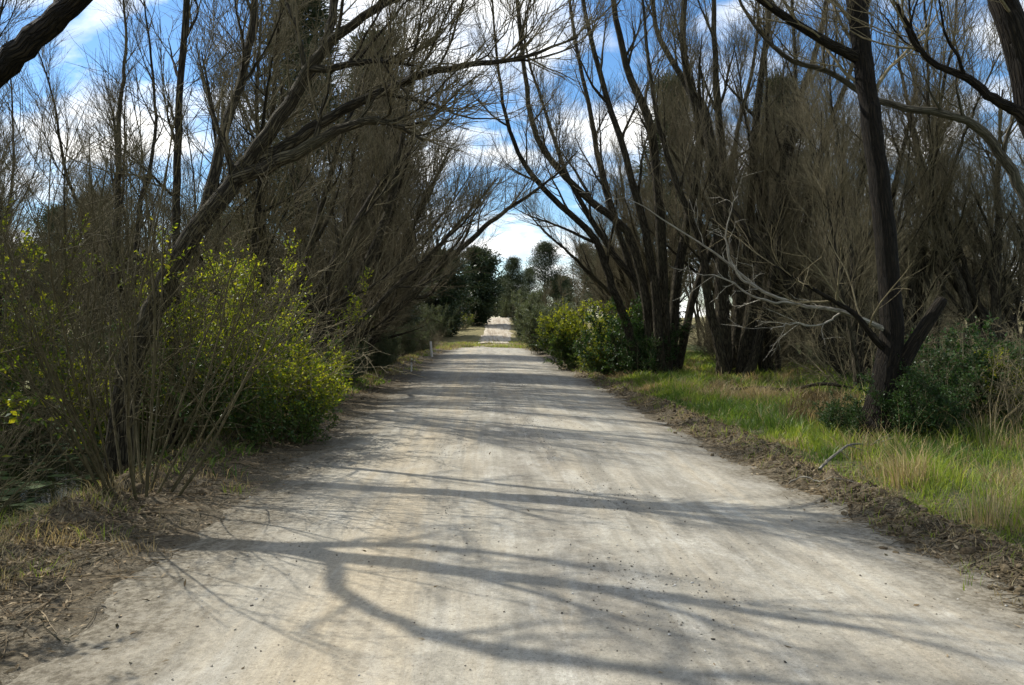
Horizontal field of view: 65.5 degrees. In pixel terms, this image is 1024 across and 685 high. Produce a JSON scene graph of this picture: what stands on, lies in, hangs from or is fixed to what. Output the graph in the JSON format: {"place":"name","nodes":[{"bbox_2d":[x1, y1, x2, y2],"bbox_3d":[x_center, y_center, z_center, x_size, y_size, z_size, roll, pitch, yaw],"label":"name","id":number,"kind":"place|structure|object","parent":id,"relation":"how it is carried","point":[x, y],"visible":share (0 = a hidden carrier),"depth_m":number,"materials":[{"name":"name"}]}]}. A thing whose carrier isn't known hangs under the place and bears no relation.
{"place":"outdoors","nodes":[
{"label":"outdoors","id":0,"kind":"place"},
{"bbox_2d":[0,408,230,524],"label":"pond water","id":1,"kind":"structure","parent":0,"point":[48,478],"depth_m":11.45,"materials":[{"name":"liquid"}]},
{"bbox_2d":[478,318,513,342],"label":"track","id":2,"kind":"structure","parent":0,"point":[500,327],"depth_m":95.24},
{"bbox_2d":[0,311,1023,684],"bbox_3d":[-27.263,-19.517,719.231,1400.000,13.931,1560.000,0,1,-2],"label":"ground","id":3,"kind":"structure","parent":0,"point":[86,607],"depth_m":7.09,"materials":[{"name":"soil"}]},
{"bbox_2d":[0,0,40,208],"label":"bare tree","id":4,"kind":"object","parent":3,"relation":"on","point":[4,96],"visible":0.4,"depth_m":20.93,"materials":[{"name":"brown plant"}]},
{"bbox_2d":[0,0,48,257],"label":"bare tree","id":5,"kind":"object","parent":3,"relation":"on","point":[2,7],"visible":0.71,"depth_m":11.79,"materials":[{"name":"brown plant"}]},
{"bbox_2d":[0,86,55,291],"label":"bare tree","id":6,"kind":"object","parent":3,"relation":"on","point":[17,162],"visible":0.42,"depth_m":19.29,"materials":[{"name":"brown plant"}]},
{"bbox_2d":[0,14,55,297],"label":"bare tree","id":7,"kind":"object","parent":3,"relation":"on","point":[10,87],"visible":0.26,"depth_m":29.64,"materials":[{"name":"brown plant"}]},
{"bbox_2d":[0,348,61,522],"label":"leafy bush","id":8,"kind":"object","parent":3,"relation":"on","point":[11,407],"visible":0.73,"depth_m":7.80,"materials":[{"name":"green plant"}]},
{"bbox_2d":[1,215,62,317],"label":"bare tree","id":9,"kind":"object","parent":3,"relation":"on","point":[41,275],"visible":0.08,"depth_m":44.76,"materials":[{"name":"brown plant"}]},
{"bbox_2d":[6,241,72,341],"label":"evergreen tree","id":10,"kind":"object","parent":3,"relation":"on","point":[36,282],"visible":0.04,"depth_m":75.35,"materials":[{"name":"green plant"}]},
{"bbox_2d":[1,130,79,283],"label":"bare tree","id":11,"kind":"object","parent":3,"relation":"on","point":[35,172],"visible":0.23,"depth_m":36.30,"materials":[{"name":"brown plant"}]},
{"bbox_2d":[0,0,92,87],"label":"willow tree","id":12,"kind":"object","parent":3,"relation":"on","point":[29,41],"visible":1,"depth_m":8.08,"materials":[{"name":"brown plant"}]},
{"bbox_2d":[17,199,75,309],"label":"pine tree","id":13,"kind":"object","parent":3,"relation":"on","point":[45,218],"visible":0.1,"depth_m":85.41,"materials":[{"name":"green plant"}]},
{"bbox_2d":[0,360,109,517],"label":"bare shrub","id":14,"kind":"object","parent":3,"relation":"on","point":[14,445],"visible":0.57,"depth_m":9.87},
{"bbox_2d":[0,198,126,458],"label":"leafy bush","id":15,"kind":"object","parent":3,"relation":"on","point":[37,251],"visible":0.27,"depth_m":13.02,"materials":[{"name":"green plant"}]},
{"bbox_2d":[2,159,129,349],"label":"bare tree","id":16,"kind":"object","parent":3,"relation":"on","point":[62,248],"visible":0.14,"depth_m":48.81,"materials":[{"name":"brown plant"}]},
{"bbox_2d":[0,39,135,427],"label":"bare tree","id":17,"kind":"object","parent":3,"relation":"on","point":[36,124],"visible":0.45,"depth_m":14.83,"materials":[{"name":"brown plant"}]},
{"bbox_2d":[0,239,137,522],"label":"bare shrub","id":18,"kind":"object","parent":3,"relation":"on","point":[18,490],"visible":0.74,"depth_m":7.43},
{"bbox_2d":[10,4,167,334],"bbox_3d":[-12.919,-4.242,25.372,3.518,11.922,5.488,1,1,33],"label":"bare tree","id":19,"kind":"object","parent":3,"relation":"on","point":[56,100],"visible":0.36,"depth_m":25.02,"materials":[{"name":"brown plant"}]},
{"bbox_2d":[57,156,127,344],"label":"bare tree","id":20,"kind":"object","parent":3,"relation":"on","point":[85,246],"visible":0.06,"depth_m":51.89,"materials":[{"name":"brown plant"}]},
{"bbox_2d":[54,115,165,342],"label":"bare tree","id":21,"kind":"object","parent":3,"relation":"on","point":[104,246],"visible":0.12,"depth_m":35.52,"materials":[{"name":"brown plant"}]},
{"bbox_2d":[0,265,220,455],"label":"bare shrub","id":22,"kind":"object","parent":3,"relation":"on","point":[38,428],"visible":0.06,"depth_m":13.32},
{"bbox_2d":[37,0,190,325],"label":"bare tree","id":23,"kind":"object","parent":3,"relation":"on","point":[140,41],"visible":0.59,"depth_m":22.99,"materials":[{"name":"brown plant"}]},
{"bbox_2d":[35,0,212,443],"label":"willow tree","id":24,"kind":"object","parent":3,"relation":"on","point":[186,19],"visible":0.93,"depth_m":11.23,"materials":[{"name":"brown plant"}]},
{"bbox_2d":[104,123,209,334],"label":"bare tree","id":25,"kind":"object","parent":3,"relation":"on","point":[129,200],"visible":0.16,"depth_m":32.21,"materials":[{"name":"brown plant"}]},
{"bbox_2d":[0,32,327,488],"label":"bare shrub","id":26,"kind":"object","parent":3,"relation":"on","point":[169,410],"visible":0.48,"depth_m":9.83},
{"bbox_2d":[37,330,295,467],"bbox_3d":[-5.207,0.853,12.337,3.632,2.426,2.293,-1,1,-26],"label":"leafy bush","id":27,"kind":"object","parent":3,"relation":"on","point":[102,425],"visible":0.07,"depth_m":11.66,"materials":[{"name":"brown plant"}]},
{"bbox_2d":[121,143,213,310],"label":"bare tree","id":28,"kind":"object","parent":3,"relation":"on","point":[183,180],"visible":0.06,"depth_m":39.37,"materials":[{"name":"brown plant"}]},
{"bbox_2d":[0,0,398,500],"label":"bare shrub","id":29,"kind":"object","parent":3,"relation":"on","point":[128,396],"visible":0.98,"depth_m":7.68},
{"bbox_2d":[99,215,300,450],"bbox_3d":[-4.296,-0.062,11.082,3.246,3.259,2.840,1,2,36],"label":"leafy bush","id":30,"kind":"object","parent":3,"relation":"on","point":[189,409],"visible":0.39,"depth_m":10.79,"materials":[{"name":"green plant"}]},
{"bbox_2d":[156,82,245,325],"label":"bare tree","id":31,"kind":"object","parent":3,"relation":"on","point":[191,164],"visible":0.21,"depth_m":36.19,"materials":[{"name":"brown plant"}]},
{"bbox_2d":[7,216,421,448],"bbox_3d":[-4.433,-0.031,11.977,5.670,3.719,5.487,0,1,-18],"label":"bare shrub","id":32,"kind":"object","parent":3,"relation":"on","point":[283,322],"visible":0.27,"depth_m":11.47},
{"bbox_2d":[160,228,373,421],"bbox_3d":[-4.332,-0.275,13.706,2.903,3.331,3.318,0,1,17],"label":"leafy bush","id":33,"kind":"object","parent":3,"relation":"on","point":[295,330],"visible":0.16,"depth_m":13.68,"materials":[{"name":"green plant"}]},
{"bbox_2d":[0,340,547,598],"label":"bank grass","id":34,"kind":"structure","parent":3,"relation":"on","point":[450,346],"depth_m":7.86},
{"bbox_2d":[213,328,353,447],"bbox_3d":[-3.208,0.725,11.556,1.772,1.875,2.807,0,1,-8],"label":"leafy bush","id":35,"kind":"object","parent":3,"relation":"on","point":[308,414],"visible":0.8,"depth_m":11.21,"materials":[{"name":"green plant"}]},
{"bbox_2d":[220,0,381,328],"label":"casuarina tree","id":36,"kind":"object","parent":3,"relation":"on","point":[313,13],"visible":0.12,"depth_m":29.85,"materials":[{"name":"brown plant"}]},
{"bbox_2d":[286,336,357,399],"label":"leafy bush","id":37,"kind":"object","parent":3,"relation":"on","point":[344,360],"visible":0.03,"depth_m":17.13,"materials":[{"name":"green plant"}]},
{"bbox_2d":[93,0,551,400],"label":"willow tree","id":38,"kind":"object","parent":3,"relation":"on","point":[325,277],"visible":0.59,"depth_m":18.05,"materials":[{"name":"brown plant"}]},
{"bbox_2d":[312,336,370,384],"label":"leafy bush","id":39,"kind":"object","parent":3,"relation":"on","point":[356,368],"visible":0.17,"depth_m":21.17,"materials":[{"name":"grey plant"}]},
{"bbox_2d":[104,0,628,482],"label":"willow tree","id":40,"kind":"object","parent":3,"relation":"on","point":[294,148],"visible":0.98,"depth_m":9.56,"materials":[{"name":"brown plant"}]},
{"bbox_2d":[360,331,398,372],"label":"leafy bush","id":41,"kind":"object","parent":3,"relation":"on","point":[377,357],"visible":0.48,"depth_m":26.76,"materials":[{"name":"green plant"}]},
{"bbox_2d":[319,19,451,325],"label":"casuarina tree","id":42,"kind":"object","parent":3,"relation":"on","point":[423,291],"visible":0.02,"depth_m":45.83,"materials":[{"name":"brown plant"}]},
{"bbox_2d":[314,103,459,330],"bbox_3d":[-5.457,-4.243,33.439,5.285,11.727,9.488,0,1,11],"label":"willow tree","id":43,"kind":"object","parent":3,"relation":"on","point":[395,220],"visible":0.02,"depth_m":33.03,"materials":[{"name":"brown plant"}]},
{"bbox_2d":[191,0,604,382],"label":"willow tree","id":44,"kind":"object","parent":3,"relation":"on","point":[396,306],"visible":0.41,"depth_m":22.42,"materials":[{"name":"brown plant"}]},
{"bbox_2d":[385,320,419,356],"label":"leafy bush","id":45,"kind":"object","parent":3,"relation":"on","point":[411,347],"visible":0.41,"depth_m":43.37,"materials":[{"name":"green plant"}]},
{"bbox_2d":[272,106,539,344],"bbox_3d":[-3.314,-3.236,26.897,8.792,10.139,6.763,0,1,4],"label":"willow tree","id":46,"kind":"object","parent":3,"relation":"on","point":[430,267],"visible":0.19,"depth_m":26.41,"materials":[{"name":"brown plant"}]},
{"bbox_2d":[391,272,433,328],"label":"evergreen tree","id":47,"kind":"object","parent":3,"relation":"on","point":[414,320],"visible":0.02,"depth_m":73.45,"materials":[{"name":"green plant"}]},
{"bbox_2d":[413,327,431,352],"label":"leafy bush","id":48,"kind":"object","parent":3,"relation":"on","point":[424,346],"visible":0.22,"depth_m":48.71,"materials":[{"name":"green plant"}]},
{"bbox_2d":[419,302,458,338],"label":"leafy bush","id":49,"kind":"object","parent":3,"relation":"on","point":[442,320],"visible":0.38,"depth_m":85.06,"materials":[{"name":"green plant"}]},
{"bbox_2d":[416,247,475,336],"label":"evergreen tree","id":50,"kind":"object","parent":3,"relation":"on","point":[443,299],"visible":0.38,"depth_m":89.11,"materials":[{"name":"green plant"}]},
{"bbox_2d":[456,244,505,325],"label":"evergreen tree","id":51,"kind":"object","parent":3,"relation":"on","point":[485,288],"visible":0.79,"depth_m":102.12,"materials":[{"name":"green plant"}]},
{"bbox_2d":[498,298,524,317],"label":"leafy bush","id":52,"kind":"object","parent":3,"relation":"on","point":[506,309],"visible":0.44,"depth_m":139.40,"materials":[{"name":"green plant"}]},
{"bbox_2d":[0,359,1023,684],"bbox_3d":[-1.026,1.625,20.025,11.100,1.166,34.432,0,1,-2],"label":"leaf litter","id":53,"kind":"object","parent":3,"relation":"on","point":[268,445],"visible":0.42,"depth_m":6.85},
{"bbox_2d":[0,358,1023,607],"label":"soil clods","id":54,"kind":"object","parent":3,"relation":"on","point":[966,550],"visible":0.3,"depth_m":7.20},
{"bbox_2d":[496,255,528,316],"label":"pine tree","id":55,"kind":"object","parent":3,"relation":"on","point":[517,281],"visible":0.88,"depth_m":131.10,"materials":[{"name":"green plant"}]},
{"bbox_2d":[510,286,548,311],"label":"leafy bush","id":56,"kind":"object","parent":3,"relation":"on","point":[532,297],"visible":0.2,"depth_m":107.70,"materials":[{"name":"green plant"}]},
{"bbox_2d":[520,268,540,294],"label":"pine tree","id":57,"kind":"object","parent":3,"relation":"on","point":[530,283],"visible":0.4,"depth_m":151.22,"materials":[{"name":"green plant"}]},
{"bbox_2d":[512,297,569,353],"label":"leafy bush","id":58,"kind":"object","parent":3,"relation":"on","point":[529,326],"visible":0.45,"depth_m":47.74,"materials":[{"name":"green plant"}]},
{"bbox_2d":[522,239,572,304],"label":"pine tree","id":59,"kind":"object","parent":3,"relation":"on","point":[545,249],"visible":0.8,"depth_m":117.22,"materials":[{"name":"green plant"}]},
{"bbox_2d":[553,262,597,320],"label":"bare tree","id":60,"kind":"object","parent":3,"relation":"on","point":[574,281],"visible":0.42,"depth_m":66.51,"materials":[{"name":"green plant"}]},
{"bbox_2d":[560,241,595,306],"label":"pine tree","id":61,"kind":"object","parent":3,"relation":"on","point":[573,291],"visible":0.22,"depth_m":112.17,"materials":[{"name":"green plant"}]},
{"bbox_2d":[530,298,636,369],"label":"leafy bush","id":62,"kind":"object","parent":3,"relation":"on","point":[563,339],"visible":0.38,"depth_m":30.73,"materials":[{"name":"green plant"}]},
{"bbox_2d":[546,223,647,332],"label":"willow tree","id":63,"kind":"object","parent":3,"relation":"on","point":[599,266],"visible":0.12,"depth_m":43.28,"materials":[{"name":"brown plant"}]},
{"bbox_2d":[575,338,620,374],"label":"leafy bush","id":64,"kind":"object","parent":3,"relation":"on","point":[600,364],"visible":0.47,"depth_m":27.38,"materials":[{"name":"green plant"}]},
{"bbox_2d":[580,247,615,325],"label":"pine tree","id":65,"kind":"object","parent":3,"relation":"on","point":[592,306],"visible":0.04,"depth_m":98.04,"materials":[{"name":"green plant"}]},
{"bbox_2d":[508,120,706,362],"bbox_3d":[4.626,-4.209,33.427,6.817,11.031,10.253,1,2,42],"label":"willow tree","id":66,"kind":"object","parent":3,"relation":"on","point":[621,277],"visible":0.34,"depth_m":33.45,"materials":[{"name":"brown plant"}]},
{"bbox_2d":[429,0,799,375],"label":"willow tree","id":67,"kind":"object","parent":3,"relation":"on","point":[660,316],"visible":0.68,"depth_m":25.49,"materials":[{"name":"brown plant"}]},
{"bbox_2d":[568,292,696,374],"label":"leafy bush","id":68,"kind":"object","parent":3,"relation":"on","point":[637,325],"visible":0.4,"depth_m":26.71,"materials":[{"name":"green plant"}]},
{"bbox_2d":[605,326,681,375],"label":"leafy bush","id":69,"kind":"object","parent":3,"relation":"on","point":[628,360],"visible":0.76,"depth_m":25.79,"materials":[{"name":"green plant"}]},
{"bbox_2d":[607,68,712,316],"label":"casuarina tree","id":70,"kind":"object","parent":3,"relation":"on","point":[661,147],"visible":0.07,"depth_m":39.57,"materials":[{"name":"brown plant"}]},
{"bbox_2d":[665,53,742,351],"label":"bare tree","id":71,"kind":"object","parent":3,"relation":"on","point":[703,215],"visible":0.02,"depth_m":42.43,"materials":[{"name":"brown plant"}]},
{"bbox_2d":[586,32,824,365],"bbox_3d":[7.746,-5.670,30.362,11.266,13.925,6.276,-1,2,-36],"label":"willow tree","id":72,"kind":"object","parent":3,"relation":"on","point":[707,244],"visible":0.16,"depth_m":29.46,"materials":[{"name":"brown plant"}]},
{"bbox_2d":[637,0,831,371],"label":"bare tree","id":73,"kind":"object","parent":3,"relation":"on","point":[765,63],"visible":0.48,"depth_m":25.31,"materials":[{"name":"brown plant"}]},
{"bbox_2d":[700,99,799,364],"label":"bare tree","id":74,"kind":"object","parent":3,"relation":"on","point":[739,236],"visible":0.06,"depth_m":29.63,"materials":[{"name":"brown plant"}]},
{"bbox_2d":[619,0,883,379],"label":"willow tree","id":75,"kind":"object","parent":3,"relation":"on","point":[727,356],"visible":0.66,"depth_m":24.42,"materials":[{"name":"brown plant"}]},
{"bbox_2d":[677,270,839,373],"bbox_3d":[7.829,-0.517,26.224,6.011,3.943,5.817,0,1,-19],"label":"bare shrub","id":76,"kind":"object","parent":3,"relation":"on","point":[713,350],"visible":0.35,"depth_m":25.83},
{"bbox_2d":[714,69,821,346],"bbox_3d":[12.736,-5.996,37.341,5.658,13.729,6.303,0,1,-19],"label":"casuarina tree","id":77,"kind":"object","parent":3,"relation":"on","point":[773,89],"visible":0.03,"depth_m":36.76,"materials":[{"name":"brown plant"}]},
{"bbox_2d":[573,0,996,443],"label":"willow tree","id":78,"kind":"object","parent":3,"relation":"on","point":[888,342],"visible":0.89,"depth_m":11.70,"materials":[{"name":"brown plant"}]},
{"bbox_2d":[556,350,1023,605],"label":"verge grass","id":79,"kind":"structure","parent":3,"relation":"on","point":[699,383],"depth_m":11.02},
{"bbox_2d":[732,377,851,390],"bbox_3d":[6.941,0.998,19.360,3.305,0.433,0.432,0,1,12],"label":"fallen log","id":80,"kind":"object","parent":3,"relation":"on","point":[824,383],"visible":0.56,"depth_m":19.26,"materials":[{"name":"wood"}]},
{"bbox_2d":[763,299,846,368],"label":"bare shrub","id":81,"kind":"object","parent":3,"relation":"on","point":[799,345],"visible":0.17,"depth_m":27.40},
{"bbox_2d":[765,311,856,374],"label":"bare shrub","id":82,"kind":"object","parent":3,"relation":"on","point":[819,364],"visible":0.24,"depth_m":24.58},
{"bbox_2d":[645,12,996,380],"bbox_3d":[8.689,-4.135,23.899,10.253,11.031,6.817,1,1,26],"label":"willow tree","id":83,"kind":"object","parent":3,"relation":"on","point":[758,241],"visible":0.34,"depth_m":22.87,"materials":[{"name":"brown plant"}]},
{"bbox_2d":[763,79,903,365],"bbox_3d":[11.964,-4.702,30.509,8.868,11.769,4.958,-1,1,-29],"label":"bare tree","id":84,"kind":"object","parent":3,"relation":"on","point":[841,342],"visible":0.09,"depth_m":30.27,"materials":[{"name":"brown plant"}]},
{"bbox_2d":[808,388,867,441],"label":"leafy bush","id":85,"kind":"object","parent":3,"relation":"on","point":[829,418],"visible":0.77,"depth_m":11.99,"materials":[{"name":"green plant"}]},
{"bbox_2d":[818,435,893,470],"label":"fallen branch","id":86,"kind":"object","parent":3,"relation":"on","point":[821,466],"visible":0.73,"depth_m":9.74,"materials":[{"name":"grey wood"}]},
{"bbox_2d":[759,0,978,393],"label":"bare tree","id":87,"kind":"object","parent":3,"relation":"on","point":[843,215],"visible":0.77,"depth_m":19.44,"materials":[{"name":"brown plant"}]},
{"bbox_2d":[731,0,1023,208],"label":"willow tree","id":88,"kind":"object","parent":3,"relation":"on","point":[999,152],"visible":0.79,"depth_m":12.30,"materials":[{"name":"brown plant"}]},
{"bbox_2d":[740,248,1016,389],"bbox_3d":[8.838,-0.474,19.886,6.067,3.980,5.871,0,1,2],"label":"bare shrub","id":89,"kind":"object","parent":3,"relation":"on","point":[841,349],"visible":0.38,"depth_m":20.11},
{"bbox_2d":[790,0,1023,339],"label":"bare tree","id":90,"kind":"object","parent":3,"relation":"on","point":[915,286],"visible":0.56,"depth_m":20.27,"materials":[{"name":"brown plant"}]},
{"bbox_2d":[865,146,954,304],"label":"bare tree","id":91,"kind":"object","parent":3,"relation":"on","point":[903,294],"visible":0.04,"depth_m":42.15,"materials":[{"name":"brown plant"}]},
{"bbox_2d":[857,365,978,441],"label":"leafy bush","id":92,"kind":"object","parent":3,"relation":"on","point":[908,410],"visible":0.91,"depth_m":11.22,"materials":[{"name":"green plant"}]},
{"bbox_2d":[844,335,992,432],"bbox_3d":[6.217,0.684,12.323,1.977,1.641,2.106,0,1,13],"label":"leafy bush","id":93,"kind":"object","parent":3,"relation":"on","point":[951,381],"visible":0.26,"depth_m":11.97,"materials":[{"name":"green plant"}]},
{"bbox_2d":[824,0,1023,137],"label":"willow tree","id":94,"kind":"object","parent":3,"relation":"on","point":[1007,17],"visible":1,"depth_m":8.59,"materials":[{"name":"brown plant"}]},
{"bbox_2d":[877,0,994,357],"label":"bare tree","id":95,"kind":"object","parent":3,"relation":"on","point":[944,262],"visible":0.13,"depth_m":24.73,"materials":[{"name":"brown plant"}]},
{"bbox_2d":[849,19,1023,375],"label":"willow tree","id":96,"kind":"object","parent":3,"relation":"on","point":[964,282],"visible":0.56,"depth_m":20.87,"materials":[{"name":"brown plant"}]},
{"bbox_2d":[876,292,1004,366],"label":"bare shrub","id":97,"kind":"object","parent":3,"relation":"on","point":[961,322],"visible":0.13,"depth_m":26.14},
{"bbox_2d":[871,293,1023,434],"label":"bare shrub","id":98,"kind":"object","parent":3,"relation":"on","point":[1003,387],"visible":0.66,"depth_m":11.82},
{"bbox_2d":[922,161,980,352],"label":"bare tree","id":99,"kind":"object","parent":3,"relation":"on","point":[952,291],"visible":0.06,"depth_m":43.76,"materials":[{"name":"brown plant"}]},
{"bbox_2d":[911,312,1023,428],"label":"leafy bush","id":100,"kind":"object","parent":3,"relation":"on","point":[967,365],"visible":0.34,"depth_m":12.63,"materials":[{"name":"green plant"}]},
{"bbox_2d":[946,87,1023,343],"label":"bare tree","id":101,"kind":"object","parent":3,"relation":"on","point":[989,296],"visible":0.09,"depth_m":30.74,"materials":[{"name":"brown plant"}]},
{"bbox_2d":[971,347,1023,423],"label":"leafy bush","id":102,"kind":"object","parent":3,"relation":"on","point":[1011,379],"visible":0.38,"depth_m":12.32,"materials":[{"name":"green plant"}]},
{"bbox_2d":[972,0,1023,301],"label":"bare tree","id":103,"kind":"object","parent":3,"relation":"on","point":[1021,173],"visible":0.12,"depth_m":27.47,"materials":[{"name":"brown plant"}]},
{"bbox_2d":[974,4,1023,265],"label":"bare tree","id":104,"kind":"object","parent":3,"relation":"on","point":[1017,149],"visible":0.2,"depth_m":24.06,"materials":[{"name":"brown plant"}]},
{"bbox_2d":[0,0,1023,317],"label":"sky","id":105,"kind":"structure","parent":0,"point":[520,238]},
{"bbox_2d":[7,337,1023,684],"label":"road","id":106,"kind":"structure","parent":0,"point":[385,611],"depth_m":5.38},
{"bbox_2d":[59,379,1023,684],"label":"road pebbles","id":107,"kind":"object","parent":106,"relation":"on","point":[569,549],"visible":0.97,"depth_m":5.45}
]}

